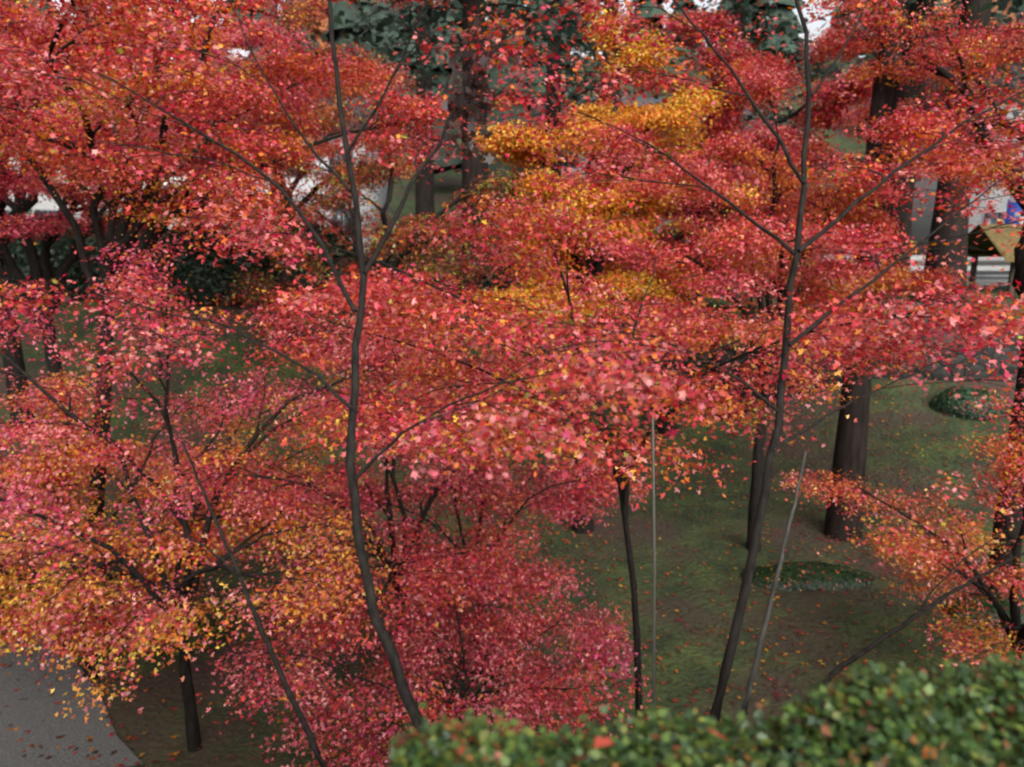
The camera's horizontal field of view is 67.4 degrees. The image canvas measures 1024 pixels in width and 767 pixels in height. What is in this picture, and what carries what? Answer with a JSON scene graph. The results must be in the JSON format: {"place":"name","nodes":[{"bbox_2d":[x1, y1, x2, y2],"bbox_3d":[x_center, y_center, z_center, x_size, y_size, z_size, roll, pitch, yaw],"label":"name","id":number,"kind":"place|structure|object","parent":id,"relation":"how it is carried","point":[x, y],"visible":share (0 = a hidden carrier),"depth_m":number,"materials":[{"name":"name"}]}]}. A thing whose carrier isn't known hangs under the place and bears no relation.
{"place":"outdoors","nodes":[
{"label":"outdoors","id":0,"kind":"place"},
{"bbox_2d":[0,632,142,766],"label":"garden path","id":1,"kind":"structure","parent":0,"point":[35,709],"depth_m":8.12,"materials":[{"name":"concrete"}]},
{"bbox_2d":[52,0,872,58],"label":"sky","id":2,"kind":"structure","parent":0,"point":[813,26],"materials":[{"name":"white"}]},
{"bbox_2d":[0,59,1023,766],"bbox_3d":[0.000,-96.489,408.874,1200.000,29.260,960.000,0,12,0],"label":"ground","id":3,"kind":"structure","parent":0,"point":[688,541],"depth_m":12.32,"materials":[{"name":"green plant"}]},
{"bbox_2d":[1,0,39,21],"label":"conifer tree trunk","id":4,"kind":"object","parent":3,"relation":"on","point":[10,5],"visible":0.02,"depth_m":34.67,"materials":[{"name":"brown wood"}]},
{"bbox_2d":[0,579,74,636],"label":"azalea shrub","id":5,"kind":"object","parent":3,"relation":"on","point":[3,607],"visible":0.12,"depth_m":9.96,"materials":[{"name":"green"}]},
{"bbox_2d":[7,209,89,302],"bbox_3d":[-13.201,-3.631,21.804,4.041,2.592,3.036,0,12,0],"label":"bush","id":6,"kind":"object","parent":3,"relation":"on","point":[59,247],"visible":0.2,"depth_m":20.90,"materials":[{"name":"green plant"}]},
{"bbox_2d":[63,207,169,298],"bbox_3d":[-11.091,-3.790,21.923,4.329,2.577,2.799,0,12,0],"label":"bush","id":7,"kind":"object","parent":3,"relation":"on","point":[94,266],"visible":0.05,"depth_m":21.11,"materials":[{"name":"green"}]},
{"bbox_2d":[0,0,245,434],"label":"maple tree","id":8,"kind":"object","parent":3,"relation":"on","point":[4,268],"visible":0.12,"depth_m":15.79,"materials":[{"name":"red plant"}]},
{"bbox_2d":[5,84,251,228],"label":"house walls","id":9,"kind":"structure","parent":3,"relation":"on","point":[47,206],"depth_m":35.05,"materials":[{"name":"paint"}]},
{"bbox_2d":[5,149,194,215],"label":"house window frames","id":10,"kind":"structure","parent":9,"relation":"in","point":[9,210],"depth_m":35.05,"materials":[{"name":"grey"}]},
{"bbox_2d":[6,149,193,220],"bbox_3d":[-20.000,-8.625,34.894,12.767,4.100,0.029,0,12,0],"label":"house window glass","id":11,"kind":"structure","parent":9,"relation":"in","point":[7,212],"depth_m":35.04,"materials":[{"name":"grey glass"}]},
{"bbox_2d":[0,441,327,766],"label":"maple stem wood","id":12,"kind":"object","parent":3,"relation":"on","point":[297,710],"visible":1,"depth_m":4.09,"materials":[{"name":"red plant"}]},
{"bbox_2d":[0,370,339,689],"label":"maple tree","id":13,"kind":"object","parent":3,"relation":"on","point":[169,553],"visible":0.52,"depth_m":7.96,"materials":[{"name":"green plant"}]},
{"bbox_2d":[0,8,357,528],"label":"maple tree","id":14,"kind":"object","parent":3,"relation":"on","point":[22,226],"visible":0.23,"depth_m":10.79,"materials":[{"name":"red plant"}]},
{"bbox_2d":[132,603,231,655],"bbox_3d":[-4.267,3.111,9.895,1.249,0.428,1.035,0,12,0],"label":"azalea shrub","id":15,"kind":"object","parent":3,"relation":"on","point":[202,633],"visible":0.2,"depth_m":9.65,"materials":[{"name":"green"}]},
{"bbox_2d":[144,220,271,303],"bbox_3d":[-8.700,-3.538,21.900,4.234,2.423,2.818,0,12,0],"label":"bush","id":16,"kind":"object","parent":3,"relation":"on","point":[207,277],"visible":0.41,"depth_m":21.03,"materials":[{"name":"green plant"}]},
{"bbox_2d":[0,231,421,751],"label":"maple tree","id":17,"kind":"object","parent":3,"relation":"on","point":[187,588],"visible":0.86,"depth_m":6.71,"materials":[{"name":"red plant"}]},
{"bbox_2d":[0,0,466,618],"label":"maple tree","id":18,"kind":"object","parent":3,"relation":"on","point":[126,28],"visible":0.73,"depth_m":8.28,"materials":[{"name":"red plant"}]},
{"bbox_2d":[101,0,422,340],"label":"maple tree","id":19,"kind":"object","parent":3,"relation":"on","point":[305,14],"visible":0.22,"depth_m":19.48,"materials":[{"name":"red plant"}]},
{"bbox_2d":[246,210,359,303],"bbox_3d":[-6.159,-3.736,22.423,4.033,2.711,2.184,0,12,0],"label":"bush","id":20,"kind":"object","parent":3,"relation":"on","point":[337,256],"visible":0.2,"depth_m":21.85,"materials":[{"name":"green"}]},
{"bbox_2d":[241,97,391,251],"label":"house walls","id":21,"kind":"structure","parent":3,"relation":"on","point":[381,198],"depth_m":37.07,"materials":[{"name":"paint"}]},
{"bbox_2d":[243,148,354,234],"bbox_3d":[-11.500,-9.198,36.817,7.850,4.100,0.029,0,12,0],"label":"house window glass","id":22,"kind":"structure","parent":21,"relation":"in","point":[336,214],"depth_m":36.99,"materials":[{"name":"grey glass"}]},
{"bbox_2d":[249,146,354,235],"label":"house window frames","id":23,"kind":"structure","parent":21,"relation":"in","point":[339,146],"depth_m":36.67,"materials":[{"name":"grey"}]},
{"bbox_2d":[95,264,606,694],"bbox_3d":[-1.336,1.251,7.966,4.761,5.041,5.336,0,12,0],"label":"maple tree","id":24,"kind":"object","parent":3,"relation":"on","point":[437,486],"visible":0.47,"depth_m":7.18,"materials":[{"name":"red plant"}]},
{"bbox_2d":[0,0,726,737],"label":"maple tree","id":25,"kind":"object","parent":3,"relation":"on","point":[410,704],"visible":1,"depth_m":3.23,"materials":[{"name":"red plant"}]},
{"bbox_2d":[433,14,522,172],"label":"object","id":26,"kind":"object","parent":25,"relation":"attached to","point":[463,99],"visible":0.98,"depth_m":3.35,"materials":[{"name":"red plant"}]},
{"bbox_2d":[176,41,551,420],"bbox_3d":[-2.956,-3.127,17.309,8.204,8.680,7.981,9,15,36],"label":"maple tree","id":27,"kind":"object","parent":3,"relation":"on","point":[448,264],"visible":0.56,"depth_m":16.68,"materials":[{"name":"red plant"}]},
{"bbox_2d":[365,233,440,296],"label":"bush","id":28,"kind":"object","parent":3,"relation":"on","point":[390,263],"visible":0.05,"depth_m":22.09,"materials":[{"name":"green"}]},
{"bbox_2d":[340,0,512,236],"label":"conifer tree","id":29,"kind":"object","parent":3,"relation":"on","point":[424,190],"visible":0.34,"depth_m":33.75,"materials":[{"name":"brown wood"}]},
{"bbox_2d":[195,536,666,766],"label":"maple tree wood","id":30,"kind":"object","parent":3,"relation":"on","point":[544,688],"visible":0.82,"depth_m":6.11,"materials":[{"name":"red plant"}]},
{"bbox_2d":[310,0,615,316],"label":"conifer tree","id":31,"kind":"object","parent":3,"relation":"on","point":[475,167],"visible":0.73,"depth_m":20.57,"materials":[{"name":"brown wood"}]},
{"bbox_2d":[308,354,657,677],"bbox_3d":[-0.367,1.615,8.566,3.680,4.019,3.820,0,12,0],"label":"maple tree","id":32,"kind":"object","parent":3,"relation":"on","point":[552,505],"visible":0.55,"depth_m":7.99,"materials":[{"name":"red plant"}]},
{"bbox_2d":[433,220,545,302],"bbox_3d":[-0.563,-3.632,22.385,3.861,2.527,2.845,5,13,24],"label":"bush","id":33,"kind":"object","parent":3,"relation":"on","point":[493,277],"visible":0.12,"depth_m":21.55,"materials":[{"name":"green"}]},
{"bbox_2d":[0,358,1023,766],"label":"fallen leaves","id":34,"kind":"object","parent":3,"relation":"on","point":[570,582],"visible":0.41,"depth_m":10.83,"materials":[{"name":"red plant"}]},
{"bbox_2d":[7,0,1023,196],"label":"forest trees","id":35,"kind":"object","parent":3,"relation":"on","point":[343,5],"visible":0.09,"depth_m":65.87,"materials":[{"name":"green plant"}]},
{"bbox_2d":[486,0,638,201],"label":"conifer tree","id":36,"kind":"object","parent":3,"relation":"on","point":[552,71],"visible":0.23,"depth_m":37.44,"materials":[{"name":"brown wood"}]},
{"bbox_2d":[113,163,1023,734],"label":"maple tree","id":37,"kind":"object","parent":3,"relation":"on","point":[979,325],"visible":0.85,"depth_m":4.39,"materials":[{"name":"red plant"}]},
{"bbox_2d":[456,6,743,533],"bbox_3d":[1.248,-1.534,12.462,4.306,8.756,3.872,0,12,0],"label":"maple tree","id":38,"kind":"object","parent":3,"relation":"on","point":[648,117],"visible":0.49,"depth_m":11.57,"materials":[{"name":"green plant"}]},
{"bbox_2d":[509,0,736,182],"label":"conifer tree","id":39,"kind":"object","parent":3,"relation":"on","point":[583,46],"visible":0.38,"depth_m":30.67,"materials":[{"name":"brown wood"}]},
{"bbox_2d":[534,97,758,232],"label":"house walls","id":40,"kind":"structure","parent":3,"relation":"on","point":[649,100],"depth_m":43.10,"materials":[{"name":"paint"}]},
{"bbox_2d":[561,140,717,218],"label":"housed window frames","id":41,"kind":"structure","parent":40,"relation":"in","point":[565,140],"depth_m":42.33,"materials":[{"name":"grey"}]},
{"bbox_2d":[561,142,721,217],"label":"house window glass","id":42,"kind":"structure","parent":40,"relation":"in","point":[565,163],"depth_m":42.26,"materials":[{"name":"grey glass"}]},
{"bbox_2d":[651,416,655,727],"bbox_3d":[0.637,1.011,3.488,0.021,1.720,0.404,0,12,2],"label":"bamboo stake","id":43,"kind":"object","parent":3,"relation":"on","point":[654,578],"visible":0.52,"depth_m":3.45,"materials":[{"name":"grey wood"}]},
{"bbox_2d":[639,220,750,301],"bbox_3d":[5.042,-3.559,21.820,3.948,2.408,2.996,0,12,0],"label":"bush","id":44,"kind":"object","parent":3,"relation":"on","point":[675,237],"visible":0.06,"depth_m":21.18,"materials":[{"name":"green plant"}]},
{"bbox_2d":[388,650,1023,766],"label":"hedge","id":45,"kind":"object","parent":3,"relation":"on","point":[931,729],"visible":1,"depth_m":1.30,"materials":[{"name":"green plant"}]},
{"bbox_2d":[407,0,1023,726],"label":"maple tree","id":46,"kind":"object","parent":3,"relation":"on","point":[755,536],"visible":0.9,"depth_m":3.58,"materials":[{"name":"red plant"}]},
{"bbox_2d":[540,4,901,436],"bbox_3d":[3.717,-3.330,16.601,7.435,9.574,8.272,0,12,0],"label":"maple tree","id":47,"kind":"object","parent":3,"relation":"on","point":[832,106],"visible":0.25,"depth_m":15.43,"materials":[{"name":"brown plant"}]},
{"bbox_2d":[655,0,832,227],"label":"conifer tree","id":48,"kind":"object","parent":3,"relation":"on","point":[739,7],"visible":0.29,"depth_m":32.92,"materials":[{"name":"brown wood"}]},
{"bbox_2d":[740,450,806,734],"bbox_3d":[1.140,1.193,3.495,0.103,1.735,0.559,9,15,37],"label":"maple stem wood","id":49,"kind":"object","parent":3,"relation":"on","point":[744,706],"visible":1,"depth_m":3.37,"materials":[{"name":"grey plant"}]},
{"bbox_2d":[560,52,995,551],"bbox_3d":[3.661,-0.919,11.242,6.007,7.880,5.912,0,12,0],"label":"maple tree","id":50,"kind":"object","parent":3,"relation":"on","point":[751,247],"visible":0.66,"depth_m":10.60,"materials":[{"name":"red plant"}]},
{"bbox_2d":[740,224,828,296],"bbox_3d":[7.373,-3.666,22.472,4.094,2.221,2.607,0,12,0],"label":"bush","id":51,"kind":"object","parent":3,"relation":"on","point":[799,264],"visible":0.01,"depth_m":21.71,"materials":[{"name":"green plant"}]},
{"bbox_2d":[741,560,877,591],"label":"azalea shrub","id":52,"kind":"object","parent":3,"relation":"on","point":[815,576],"visible":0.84,"depth_m":11.22,"materials":[{"name":"green plant"}]},
{"bbox_2d":[687,295,1023,420],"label":"path","id":53,"kind":"structure","parent":3,"relation":"on","point":[939,373],"depth_m":17.81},
{"bbox_2d":[769,0,1023,285],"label":"conifer tree","id":54,"kind":"object","parent":3,"relation":"on","point":[911,6],"visible":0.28,"depth_m":21.03,"materials":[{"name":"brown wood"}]},
{"bbox_2d":[771,390,1023,703],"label":"maple tree","id":55,"kind":"object","parent":3,"relation":"on","point":[1012,626],"visible":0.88,"depth_m":8.27,"materials":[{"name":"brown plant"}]},
{"bbox_2d":[789,0,1023,594],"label":"maple tree","id":56,"kind":"object","parent":3,"relation":"on","point":[929,64],"visible":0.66,"depth_m":10.35,"materials":[{"name":"red plant"}]},
{"bbox_2d":[824,0,992,541],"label":"tree trunk","id":57,"kind":"object","parent":3,"relation":"on","point":[850,450],"visible":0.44,"depth_m":12.21,"materials":[{"name":"brown plant"}]},
{"bbox_2d":[800,469,1023,724],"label":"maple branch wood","id":58,"kind":"object","parent":3,"relation":"on","point":[863,652],"visible":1,"depth_m":3.76,"materials":[{"name":"red plant"}]},
{"bbox_2d":[859,0,1023,181],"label":"conifer tree","id":59,"kind":"object","parent":3,"relation":"on","point":[1005,21],"visible":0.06,"depth_m":30.41,"materials":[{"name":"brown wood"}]},
{"bbox_2d":[866,51,1023,254],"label":"house walls","id":60,"kind":"structure","parent":3,"relation":"on","point":[920,226],"depth_m":33.45,"materials":[{"name":"paint"}]},
{"bbox_2d":[981,142,1020,223],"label":"house window frames","id":61,"kind":"structure","parent":60,"relation":"in","point":[982,220],"depth_m":32.66,"materials":[{"name":"grey"}]},
{"bbox_2d":[984,143,1018,223],"bbox_3d":[27.500,-8.009,32.469,14.814,4.100,0.029,0,12,0],"label":"house window glass","id":62,"kind":"structure","parent":60,"relation":"in","point":[991,221],"depth_m":32.66,"materials":[{"name":"grey glass"}]},
{"bbox_2d":[918,0,991,304],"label":"tree trunk","id":63,"kind":"object","parent":3,"relation":"on","point":[947,231],"visible":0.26,"depth_m":19.36,"materials":[{"name":"brown plant"}]},
{"bbox_2d":[928,384,1011,420],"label":"azalea shrub","id":64,"kind":"object","parent":3,"relation":"on","point":[949,404],"visible":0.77,"depth_m":16.40,"materials":[{"name":"green plant"}]},
{"bbox_2d":[941,590,1023,624],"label":"azalea shrub","id":65,"kind":"object","parent":3,"relation":"on","point":[1004,604],"visible":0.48,"depth_m":10.24,"materials":[{"name":"green plant"}]},
{"bbox_2d":[969,255,1014,295],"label":"fence posts","id":66,"kind":"object","parent":3,"relation":"on","point":[973,271],"visible":0.21,"depth_m":22.51,"materials":[{"name":"brown wood"}]},
{"bbox_2d":[968,224,1021,261],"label":"shelter roof","id":67,"kind":"structure","parent":3,"relation":"on","point":[995,240],"depth_m":21.39,"materials":[{"name":"brown wood"}]},
{"bbox_3d":[16.123,-4.503,24.346,1.093,2.685,0.090,0,12,0],"label":"road sign","id":68,"kind":"object","parent":3,"relation":"on","visible":0},
{"bbox_2d":[1009,200,1023,223],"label":"road sign symbol","id":69,"kind":"object","parent":68,"relation":"attached to","point":[1019,215],"visible":0.31,"depth_m":24.10,"materials":[{"name":"white paint"}]},
{"bbox_2d":[770,223,854,275],"bbox_3d":[9.852,-4.579,26.477,4.200,1.892,1.740,0,12,0],"label":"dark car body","id":70,"kind":"object","parent":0,"point":[840,247],"depth_m":25.64,"materials":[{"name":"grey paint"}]},
{"bbox_2d":[910,271,1008,278],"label":"road","id":71,"kind":"structure","parent":0,"point":[992,273],"depth_m":28.66,"materials":[{"name":"grey asphalt"}]},
{"bbox_2d":[910,270,1008,275],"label":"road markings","id":72,"kind":"object","parent":71,"relation":"on","point":[982,270],"visible":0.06,"depth_m":30.88,"materials":[{"name":"white paint"}]},
{"bbox_2d":[910,265,1009,284],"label":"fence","id":73,"kind":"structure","parent":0,"point":[988,281],"depth_m":31.20,"materials":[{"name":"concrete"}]},
{"bbox_2d":[825,254,1010,264],"bbox_3d":[34.950,-3.662,24.228,54.100,0.810,0.180,0,12,0],"label":"guard rail","id":74,"kind":"object","parent":73,"relation":"on","point":[982,260],"visible":0.01,"depth_m":24.10,"materials":[{"name":"white metal"}]},
{"bbox_2d":[1005,199,1023,223],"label":"banner","id":75,"kind":"object","parent":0,"point":[1015,205],"visible":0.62,"depth_m":24.09,"materials":[{"name":"blue fabric"}]}
]}

